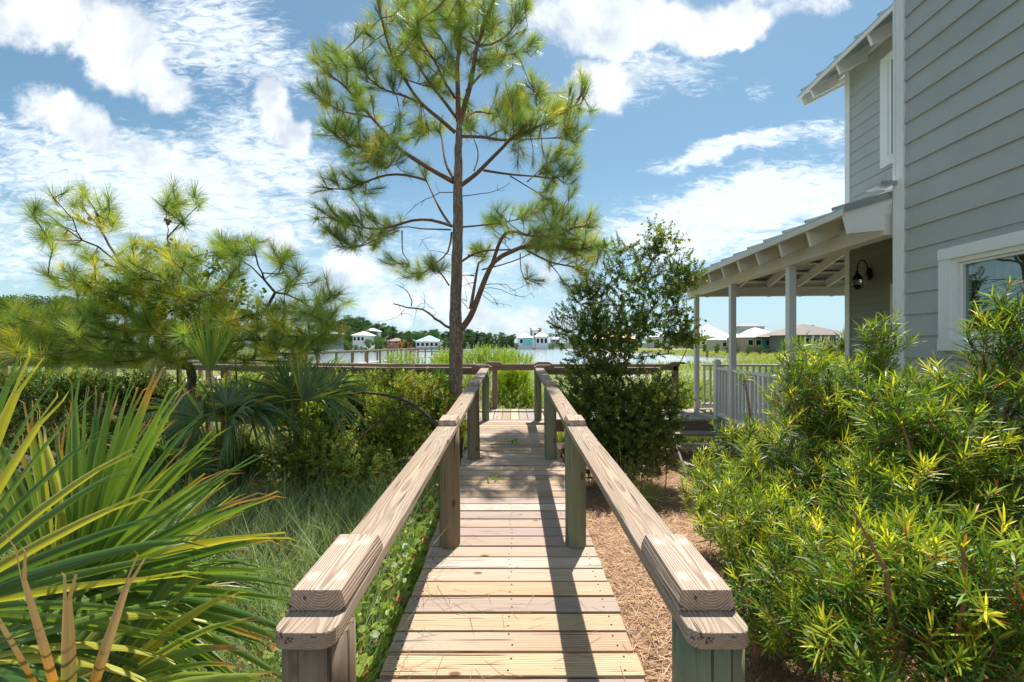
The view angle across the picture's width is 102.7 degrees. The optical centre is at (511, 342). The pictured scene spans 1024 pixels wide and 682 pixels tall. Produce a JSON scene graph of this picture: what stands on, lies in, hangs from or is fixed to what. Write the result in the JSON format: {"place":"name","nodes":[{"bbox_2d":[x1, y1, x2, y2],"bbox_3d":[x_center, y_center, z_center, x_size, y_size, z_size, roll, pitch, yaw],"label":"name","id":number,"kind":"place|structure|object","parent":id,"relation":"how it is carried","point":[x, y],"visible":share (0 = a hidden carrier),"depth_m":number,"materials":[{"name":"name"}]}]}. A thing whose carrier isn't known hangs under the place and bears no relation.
{"place":"outdoors","nodes":[
{"label":"outdoors","id":0,"kind":"place"},
{"bbox_2d":[366,328,381,338],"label":"treetop house","id":1,"kind":"structure","parent":0,"point":[376,330],"depth_m":154.12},
{"bbox_2d":[0,0,892,342],"label":"sky","id":2,"kind":"structure","parent":0,"point":[702,126],"materials":[{"name":"blue"}]},
{"bbox_2d":[232,349,738,363],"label":"water","id":3,"kind":"structure","parent":0,"point":[554,356],"depth_m":80.18,"materials":[{"name":"blue liquid"}]},
{"bbox_2d":[73,347,448,419],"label":"pier","id":4,"kind":"structure","parent":3,"relation":"in","point":[352,352],"depth_m":28.62,"materials":[{"name":"brown wood"}]},
{"bbox_2d":[533,332,547,348],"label":"white house","id":5,"kind":"structure","parent":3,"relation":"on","point":[541,340],"depth_m":164.00,"materials":[{"name":"white paint"}]},
{"bbox_2d":[0,343,1022,681],"bbox_3d":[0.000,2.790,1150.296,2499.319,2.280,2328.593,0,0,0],"label":"ground","id":6,"kind":"structure","parent":0,"point":[688,455],"depth_m":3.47,"materials":[{"name":"brown plant"}]},
{"bbox_2d":[0,294,25,316],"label":"pine tree","id":7,"kind":"object","parent":6,"relation":"on","point":[13,296],"visible":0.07,"depth_m":88.64,"materials":[{"name":"green plant"}]},
{"bbox_2d":[0,293,46,312],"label":"pine tree","id":8,"kind":"object","parent":6,"relation":"on","point":[33,301],"visible":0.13,"depth_m":87.79,"materials":[{"name":"green plant"}]},
{"bbox_2d":[0,367,92,476],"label":"shrub","id":9,"kind":"object","parent":6,"relation":"on","point":[18,415],"visible":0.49,"depth_m":6.22,"materials":[{"name":"green plant"}]},
{"bbox_2d":[41,296,69,351],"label":"pine tree","id":10,"kind":"object","parent":6,"relation":"on","point":[45,299],"visible":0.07,"depth_m":91.17,"materials":[{"name":"green plant"}]},
{"bbox_2d":[6,366,117,460],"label":"shrub","id":11,"kind":"object","parent":6,"relation":"on","point":[53,375],"visible":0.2,"depth_m":6.70,"materials":[{"name":"green plant"}]},
{"bbox_2d":[56,299,94,336],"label":"pine tree","id":12,"kind":"object","parent":6,"relation":"on","point":[79,319],"visible":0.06,"depth_m":88.43,"materials":[{"name":"green plant"}]},
{"bbox_2d":[40,365,175,464],"bbox_3d":[-6.025,1.250,6.058,1.693,1.851,1.283,0,0,0],"label":"shrub","id":13,"kind":"object","parent":6,"relation":"on","point":[103,385],"visible":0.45,"depth_m":5.99,"materials":[{"name":"green plant"}]},
{"bbox_2d":[0,345,297,681],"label":"palmetto","id":14,"kind":"object","parent":6,"relation":"on","point":[116,569],"visible":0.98,"depth_m":1.22,"materials":[{"name":"green plant"}]},
{"bbox_2d":[104,426,220,486],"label":"shrub","id":15,"kind":"object","parent":6,"relation":"on","point":[171,463],"visible":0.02,"depth_m":5.04,"materials":[{"name":"green plant"}]},
{"bbox_2d":[102,423,228,513],"bbox_3d":[-3.521,1.364,4.100,1.427,1.300,0.846,0,0,12],"label":"palmetto","id":16,"kind":"object","parent":6,"relation":"on","point":[195,470],"visible":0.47,"depth_m":4.12,"materials":[{"name":"green plant"}]},
{"bbox_2d":[71,238,271,478],"bbox_3d":[-4.516,0.383,5.345,2.509,3.500,1.113,0,0,0],"label":"tree","id":17,"kind":"object","parent":6,"relation":"on","point":[205,273],"visible":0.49,"depth_m":5.33,"materials":[{"name":"green plant"}]},
{"bbox_2d":[82,255,267,410],"bbox_3d":[-4.987,0.399,6.125,2.627,3.553,0.926,0,0,0],"label":"wax myrtle","id":18,"kind":"object","parent":6,"relation":"on","point":[213,276],"visible":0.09,"depth_m":6.09,"materials":[{"name":"green plant"}]},
{"bbox_2d":[0,174,358,485],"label":"pine tree","id":19,"kind":"object","parent":6,"relation":"on","point":[53,333],"visible":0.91,"depth_m":5.19,"materials":[{"name":"green plant"}]},
{"bbox_2d":[136,371,256,423],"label":"shrub","id":20,"kind":"object","parent":6,"relation":"on","point":[198,386],"visible":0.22,"depth_m":6.12,"materials":[{"name":"green plant"}]},
{"bbox_2d":[130,315,306,500],"bbox_3d":[-3.280,0.840,4.653,1.869,2.420,1.475,0,0,0],"label":"palmetto","id":21,"kind":"object","parent":6,"relation":"on","point":[186,411],"visible":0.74,"depth_m":4.58,"materials":[{"name":"green plant"}]},
{"bbox_2d":[180,428,270,495],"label":"shrub","id":22,"kind":"object","parent":6,"relation":"on","point":[255,466],"visible":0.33,"depth_m":4.93,"materials":[{"name":"green plant"}]},
{"bbox_2d":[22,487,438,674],"bbox_3d":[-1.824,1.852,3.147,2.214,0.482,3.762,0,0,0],"label":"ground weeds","id":23,"kind":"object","parent":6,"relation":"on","point":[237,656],"visible":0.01,"depth_m":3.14,"materials":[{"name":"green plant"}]},
{"bbox_2d":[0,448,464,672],"bbox_3d":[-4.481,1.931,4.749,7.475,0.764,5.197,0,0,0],"label":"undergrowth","id":24,"kind":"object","parent":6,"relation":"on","point":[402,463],"visible":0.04,"depth_m":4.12,"materials":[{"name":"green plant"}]},
{"bbox_2d":[0,448,497,681],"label":"grass","id":25,"kind":"structure","parent":6,"relation":"on","point":[298,527],"depth_m":3.31,"materials":[{"name":"green plant"}]},
{"bbox_2d":[218,351,282,381],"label":"marsh bush","id":26,"kind":"object","parent":6,"relation":"on","point":[242,372],"visible":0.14,"depth_m":11.64,"materials":[{"name":"green plant"}]},
{"bbox_2d":[223,349,370,501],"bbox_3d":[-2.458,1.062,4.935,1.796,2.018,1.076,0,0,0],"label":"palmetto","id":27,"kind":"object","parent":6,"relation":"on","point":[307,384],"visible":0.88,"depth_m":4.69,"materials":[{"name":"green plant"}]},
{"bbox_2d":[244,379,360,465],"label":"shrub","id":28,"kind":"object","parent":6,"relation":"on","point":[311,411],"visible":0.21,"depth_m":5.90,"materials":[{"name":"green plant"}]},
{"bbox_2d":[313,333,342,349],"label":"dark blue house","id":29,"kind":"structure","parent":6,"relation":"on","point":[341,344],"depth_m":104.70,"materials":[{"name":"paint"}]},
{"bbox_2d":[259,413,398,503],"bbox_3d":[-2.178,1.483,4.961,1.677,1.214,1.226,0,0,0],"label":"shrub","id":30,"kind":"object","parent":6,"relation":"on","point":[340,464],"visible":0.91,"depth_m":4.74,"materials":[{"name":"green plant"}]},
{"bbox_2d":[218,467,439,681],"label":"ground vine","id":31,"kind":"object","parent":6,"relation":"on","point":[389,632],"visible":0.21,"depth_m":2.61,"materials":[{"name":"green plant"}]},
{"bbox_2d":[311,358,356,381],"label":"marsh bush","id":32,"kind":"object","parent":6,"relation":"on","point":[336,362],"visible":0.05,"depth_m":10.94,"materials":[{"name":"green plant"}]},
{"bbox_2d":[334,320,344,335],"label":"pine tree","id":33,"kind":"object","parent":6,"relation":"on","point":[338,323],"visible":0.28,"depth_m":184.37,"materials":[{"name":"green plant"}]},
{"bbox_2d":[337,326,354,349],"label":"pine tree","id":34,"kind":"object","parent":6,"relation":"on","point":[350,333],"visible":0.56,"depth_m":129.21,"materials":[{"name":"green plant"}]},
{"bbox_2d":[343,341,352,349],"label":"pine tree","id":35,"kind":"object","parent":6,"relation":"on","point":[348,346],"visible":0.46,"depth_m":111.90,"materials":[{"name":"green plant"}]},
{"bbox_2d":[343,314,360,347],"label":"pine tree","id":36,"kind":"object","parent":6,"relation":"on","point":[348,315],"visible":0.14,"depth_m":190.12,"materials":[{"name":"green plant"}]},
{"bbox_2d":[347,327,358,346],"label":"pine tree","id":37,"kind":"object","parent":6,"relation":"on","point":[353,328],"visible":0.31,"depth_m":139.18,"materials":[{"name":"green plant"}]},
{"bbox_2d":[346,317,362,333],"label":"pine tree","id":38,"kind":"object","parent":6,"relation":"on","point":[352,321],"visible":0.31,"depth_m":183.71,"materials":[{"name":"green plant"}]},
{"bbox_2d":[353,317,366,325],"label":"pine tree","id":39,"kind":"object","parent":6,"relation":"on","point":[363,320],"visible":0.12,"depth_m":191.49,"materials":[{"name":"green plant"}]},
{"bbox_2d":[0,360,721,459],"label":"boardwalk","id":40,"kind":"structure","parent":6,"relation":"on","point":[697,420],"depth_m":7.92,"materials":[{"name":"brown wood"}]},
{"bbox_2d":[302,366,424,453],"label":"shrub","id":41,"kind":"object","parent":6,"relation":"on","point":[387,375],"visible":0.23,"depth_m":6.69,"materials":[{"name":"green plant"}]},
{"bbox_2d":[357,326,370,331],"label":"pine tree","id":42,"kind":"object","parent":6,"relation":"on","point":[362,328],"visible":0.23,"depth_m":149.47,"materials":[{"name":"green plant"}]},
{"bbox_2d":[353,331,375,349],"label":"hillside house","id":43,"kind":"structure","parent":6,"relation":"on","point":[359,338],"depth_m":122.00,"materials":[{"name":"white paint"}]},
{"bbox_2d":[363,339,371,352],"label":"pine tree","id":44,"kind":"object","parent":6,"relation":"on","point":[368,344],"visible":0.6,"depth_m":111.55,"materials":[{"name":"green plant"}]},
{"bbox_2d":[362,321,376,328],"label":"pine tree","id":45,"kind":"object","parent":6,"relation":"on","point":[367,324],"visible":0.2,"depth_m":189.61,"materials":[{"name":"green plant"}]},
{"bbox_2d":[371,337,382,348],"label":"pine tree","id":46,"kind":"object","parent":6,"relation":"on","point":[375,340],"visible":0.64,"depth_m":118.10,"materials":[{"name":"green plant"}]},
{"bbox_2d":[373,336,384,348],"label":"pine tree","id":47,"kind":"object","parent":6,"relation":"on","point":[381,344],"visible":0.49,"depth_m":127.93,"materials":[{"name":"green plant"}]},
{"bbox_2d":[324,380,434,482],"bbox_3d":[-1.869,1.346,5.826,1.740,1.603,1.141,0,0,30],"label":"shrub","id":48,"kind":"object","parent":6,"relation":"on","point":[379,407],"visible":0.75,"depth_m":5.57,"materials":[{"name":"green plant"}]},
{"bbox_2d":[381,329,392,344],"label":"pine tree","id":49,"kind":"object","parent":6,"relation":"on","point":[388,333],"visible":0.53,"depth_m":186.93,"materials":[{"name":"green plant"}]},
{"bbox_2d":[384,325,396,339],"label":"pine tree","id":50,"kind":"object","parent":6,"relation":"on","point":[392,328],"visible":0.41,"depth_m":191.37,"materials":[{"name":"green plant"}]},
{"bbox_2d":[368,370,413,471],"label":"shrub","id":51,"kind":"object","parent":6,"relation":"on","point":[387,383],"visible":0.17,"depth_m":6.64,"materials":[{"name":"green plant"}]},
{"bbox_2d":[387,338,403,348],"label":"brown roof house","id":52,"kind":"structure","parent":6,"relation":"on","point":[393,346],"depth_m":150.00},
{"bbox_2d":[380,349,419,363],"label":"marsh bush","id":53,"kind":"object","parent":6,"relation":"on","point":[399,355],"visible":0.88,"depth_m":19.82,"materials":[{"name":"green plant"}]},
{"bbox_2d":[401,332,413,347],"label":"pine tree","id":54,"kind":"object","parent":6,"relation":"on","point":[408,337],"visible":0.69,"depth_m":151.75,"materials":[{"name":"green plant"}]},
{"bbox_2d":[5,363,830,449],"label":"marsh grass","id":55,"kind":"structure","parent":6,"relation":"on","point":[562,434],"depth_m":9.29,"materials":[{"name":"green plant"}]},
{"bbox_2d":[413,330,426,340],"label":"pine tree","id":56,"kind":"object","parent":6,"relation":"on","point":[419,334],"visible":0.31,"depth_m":159.10,"materials":[{"name":"green plant"}]},
{"bbox_2d":[402,355,448,393],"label":"marsh bush","id":57,"kind":"object","parent":6,"relation":"on","point":[418,361],"visible":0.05,"depth_m":9.54,"materials":[{"name":"green plant"}]},
{"bbox_2d":[389,366,466,442],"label":"shrub","id":58,"kind":"object","parent":6,"relation":"on","point":[440,405],"visible":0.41,"depth_m":6.24,"materials":[{"name":"green plant"}]},
{"bbox_2d":[416,336,442,349],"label":"house with teal roof","id":59,"kind":"structure","parent":6,"relation":"on","point":[429,342],"depth_m":150.00,"materials":[{"name":"paint"}]},
{"bbox_2d":[425,329,439,337],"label":"pine tree","id":60,"kind":"object","parent":6,"relation":"on","point":[432,333],"visible":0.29,"depth_m":157.42,"materials":[{"name":"green plant"}]},
{"bbox_2d":[409,367,464,398],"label":"shrub","id":61,"kind":"object","parent":6,"relation":"on","point":[436,375],"visible":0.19,"depth_m":6.79,"materials":[{"name":"green plant"}]},
{"bbox_2d":[440,338,448,349],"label":"pine tree","id":62,"kind":"object","parent":6,"relation":"on","point":[443,342],"visible":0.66,"depth_m":151.34,"materials":[{"name":"green plant"}]},
{"bbox_2d":[428,347,464,363],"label":"marsh bush","id":63,"kind":"object","parent":6,"relation":"on","point":[440,356],"visible":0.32,"depth_m":11.63,"materials":[{"name":"green plant"}]},
{"bbox_2d":[298,0,620,464],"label":"pine tree","id":64,"kind":"object","parent":6,"relation":"on","point":[547,240],"visible":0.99,"depth_m":6.52,"materials":[{"name":"green plant"}]},
{"bbox_2d":[467,333,476,345],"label":"pine tree","id":65,"kind":"object","parent":6,"relation":"on","point":[472,335],"visible":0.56,"depth_m":182.86,"materials":[{"name":"green plant"}]},
{"bbox_2d":[462,375,490,400],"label":"marsh bush","id":66,"kind":"object","parent":6,"relation":"on","point":[469,377],"visible":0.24,"depth_m":8.89,"materials":[{"name":"green plant"}]},
{"bbox_2d":[463,343,520,372],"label":"marsh bush","id":67,"kind":"object","parent":6,"relation":"on","point":[480,355],"visible":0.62,"depth_m":12.74,"materials":[{"name":"green plant"}]},
{"bbox_2d":[487,333,496,347],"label":"pine tree","id":68,"kind":"object","parent":6,"relation":"on","point":[490,334],"visible":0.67,"depth_m":189.31,"materials":[{"name":"green plant"}]},
{"bbox_2d":[481,373,508,408],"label":"marsh bush","id":69,"kind":"object","parent":6,"relation":"on","point":[499,396],"visible":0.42,"depth_m":9.29,"materials":[{"name":"green plant"}]},
{"bbox_2d":[498,335,504,346],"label":"pine tree","id":70,"kind":"object","parent":6,"relation":"on","point":[502,338],"visible":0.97,"depth_m":180.20,"materials":[{"name":"green plant"}]},
{"bbox_2d":[276,368,747,681],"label":"boardwalk","id":71,"kind":"structure","parent":6,"relation":"on","point":[316,634],"depth_m":2.13,"materials":[{"name":"brown wood"}]},
{"bbox_2d":[319,391,632,681],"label":"fallen needles","id":72,"kind":"object","parent":71,"relation":"on","point":[489,598],"depth_m":4.54,"materials":[{"name":"brown plant"}]},
{"bbox_2d":[484,474,505,482],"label":"weed","id":73,"kind":"object","parent":72,"relation":"on","point":[494,479],"visible":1,"depth_m":4.19,"materials":[{"name":"green plant"}]},
{"bbox_2d":[491,361,533,413],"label":"marsh bush","id":74,"kind":"object","parent":6,"relation":"on","point":[517,379],"visible":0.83,"depth_m":9.42,"materials":[{"name":"green plant"}]},
{"bbox_2d":[509,334,516,346],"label":"pine tree","id":75,"kind":"object","parent":6,"relation":"on","point":[512,340],"visible":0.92,"depth_m":184.82,"materials":[{"name":"green plant"}]},
{"bbox_2d":[492,348,535,391],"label":"marsh bush","id":76,"kind":"object","parent":6,"relation":"on","point":[522,358],"visible":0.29,"depth_m":14.87,"materials":[{"name":"green plant"}]},
{"bbox_2d":[516,333,532,348],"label":"aqua house","id":77,"kind":"structure","parent":6,"relation":"on","point":[524,340],"depth_m":168.00,"materials":[{"name":"paint"}]},
{"bbox_2d":[523,384,543,409],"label":"marsh bush","id":78,"kind":"object","parent":6,"relation":"on","point":[531,403],"visible":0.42,"depth_m":9.24,"materials":[{"name":"green plant"}]},
{"bbox_2d":[531,327,538,347],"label":"white tower house","id":79,"kind":"structure","parent":6,"relation":"on","point":[534,331],"depth_m":182.00,"materials":[{"name":"white paint"}]},
{"bbox_2d":[550,336,559,345],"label":"house","id":80,"kind":"structure","parent":6,"relation":"on","point":[554,339],"depth_m":230.00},
{"bbox_2d":[546,213,710,487],"bbox_3d":[1.599,0.098,5.613,2.253,3.820,1.312,0,0,0],"label":"yaupon holly","id":81,"kind":"object","parent":6,"relation":"on","point":[625,433],"visible":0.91,"depth_m":5.59,"materials":[{"name":"green plant"}]},
{"bbox_2d":[589,448,688,508],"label":"grass","id":82,"kind":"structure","parent":6,"relation":"on","point":[648,496],"depth_m":4.70,"materials":[{"name":"plant"}]},
{"bbox_2d":[647,332,685,347],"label":"pale apartment house","id":83,"kind":"structure","parent":6,"relation":"on","point":[650,345],"depth_m":165.00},
{"bbox_2d":[637,218,707,490],"bbox_3d":[2.179,0.151,5.395,0.982,3.683,0.730,0,0,-14],"label":"tree","id":84,"kind":"object","parent":6,"relation":"on","point":[687,342],"visible":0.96,"depth_m":5.47,"materials":[{"name":"green plant"}]},
{"bbox_2d":[688,325,727,348],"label":"yellow and aqua house","id":85,"kind":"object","parent":6,"relation":"on","point":[713,331],"visible":0.12,"depth_m":151.56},
{"bbox_2d":[706,334,728,350],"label":"grey gabled house","id":86,"kind":"structure","parent":6,"relation":"on","point":[721,340],"depth_m":108.02,"materials":[{"name":"beige paint"}]},
{"bbox_2d":[631,349,844,369],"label":"field grass","id":87,"kind":"structure","parent":6,"relation":"on","point":[754,355],"depth_m":61.61,"materials":[{"name":"green plant"}]},
{"bbox_2d":[675,369,809,530],"bbox_3d":[1.876,1.000,3.356,1.122,1.568,0.785,0,0,0],"label":"yew pine shrub","id":88,"kind":"object","parent":6,"relation":"on","point":[725,446],"visible":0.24,"depth_m":3.43,"materials":[{"name":"green plant"}]},
{"bbox_2d":[724,323,769,352],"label":"brick house","id":89,"kind":"structure","parent":6,"relation":"on","point":[747,333],"depth_m":89.67,"materials":[{"name":"grey"}]},
{"bbox_2d":[747,340,753,345],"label":"window","id":90,"kind":"structure","parent":89,"relation":"in","point":[749,342],"depth_m":87.91,"materials":[{"name":"black glass"}]},
{"bbox_2d":[762,340,766,348],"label":"door","id":91,"kind":"structure","parent":89,"relation":"in","point":[764,342],"depth_m":87.89,"materials":[{"name":"teal wood"}]},
{"bbox_2d":[744,345,751,355],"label":"pine tree","id":92,"kind":"object","parent":6,"relation":"on","point":[748,347],"visible":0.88,"depth_m":74.14,"materials":[{"name":"green plant"}]},
{"bbox_2d":[752,352,805,379],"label":"marsh bush","id":93,"kind":"object","parent":6,"relation":"on","point":[771,361],"visible":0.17,"depth_m":14.14,"materials":[{"name":"green plant"}]},
{"bbox_2d":[680,457,911,681],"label":"yew pine shrub","id":94,"kind":"object","parent":6,"relation":"on","point":[750,525],"visible":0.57,"depth_m":2.16,"materials":[{"name":"green plant"}]},
{"bbox_2d":[757,324,842,353],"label":"long grey house","id":95,"kind":"structure","parent":6,"relation":"on","point":[815,332],"depth_m":78.89,"materials":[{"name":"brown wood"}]},
{"bbox_2d":[689,332,919,568],"bbox_3d":[1.933,0.833,2.813,1.432,1.851,1.210,0,0,0],"label":"yew pine shrub","id":96,"kind":"object","parent":6,"relation":"on","point":[789,466],"visible":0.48,"depth_m":2.84,"materials":[{"name":"green plant"}]},
{"bbox_2d":[780,337,838,363],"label":"marsh bush","id":97,"kind":"object","parent":6,"relation":"on","point":[811,346],"visible":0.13,"depth_m":14.89,"materials":[{"name":"green plant"}]},
{"bbox_2d":[807,329,844,378],"bbox_3d":[9.493,0.921,11.420,2.036,2.911,1.890,0,0,0],"label":"palmetto","id":98,"kind":"object","parent":6,"relation":"on","point":[840,343],"visible":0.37,"depth_m":11.50,"materials":[{"name":"green plant"}]},
{"bbox_2d":[807,354,844,383],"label":"marsh bush","id":99,"kind":"object","parent":6,"relation":"on","point":[831,367],"visible":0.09,"depth_m":10.89,"materials":[{"name":"green plant"}]},
{"bbox_2d":[667,0,1023,611],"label":"house","id":100,"kind":"structure","parent":6,"relation":"on","point":[925,221],"depth_m":3.36,"materials":[{"name":"grey"}]},
{"bbox_2d":[851,260,872,289],"bbox_3d":[5.199,-1.014,6.104,0.242,0.452,0.137,0,0,4],"label":"wall lantern","id":101,"kind":"object","parent":100,"relation":"attached to","point":[857,281],"depth_m":6.08,"materials":[{"name":"black metal"}]},
{"bbox_2d":[880,50,892,168],"bbox_3d":[5.249,-3.268,5.213,0.053,1.563,1.330,0,0,4],"label":"window","id":102,"kind":"structure","parent":100,"relation":"in","point":[886,63],"depth_m":5.76,"materials":[{"name":"white glass"}]},
{"bbox_2d":[937,230,1023,351],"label":"window","id":103,"kind":"structure","parent":100,"relation":"in","point":[964,270],"depth_m":2.90,"materials":[{"name":"white glass"}]},
{"bbox_2d":[763,305,982,516],"bbox_3d":[2.502,0.727,2.880,1.104,2.004,1.042,0,0,0],"label":"yew pine shrub","id":104,"kind":"object","parent":6,"relation":"on","point":[868,366],"visible":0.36,"depth_m":2.91,"materials":[{"name":"green plant"}]},
{"bbox_2d":[735,495,1023,681],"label":"yew pine shrub","id":105,"kind":"object","parent":6,"relation":"on","point":[925,588],"visible":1,"depth_m":1.40,"materials":[{"name":"green plant"}]},
{"bbox_2d":[806,273,1023,615],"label":"yew pine shrub","id":106,"kind":"object","parent":6,"relation":"on","point":[973,470],"visible":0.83,"depth_m":2.06,"materials":[{"name":"green plant"}]},
{"bbox_2d":[645,370,712,413],"bbox_3d":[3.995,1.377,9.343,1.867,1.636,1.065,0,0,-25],"label":"shrub","id":107,"kind":"object","parent":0,"point":[687,394],"visible":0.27,"depth_m":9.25,"materials":[{"name":"green plant"}]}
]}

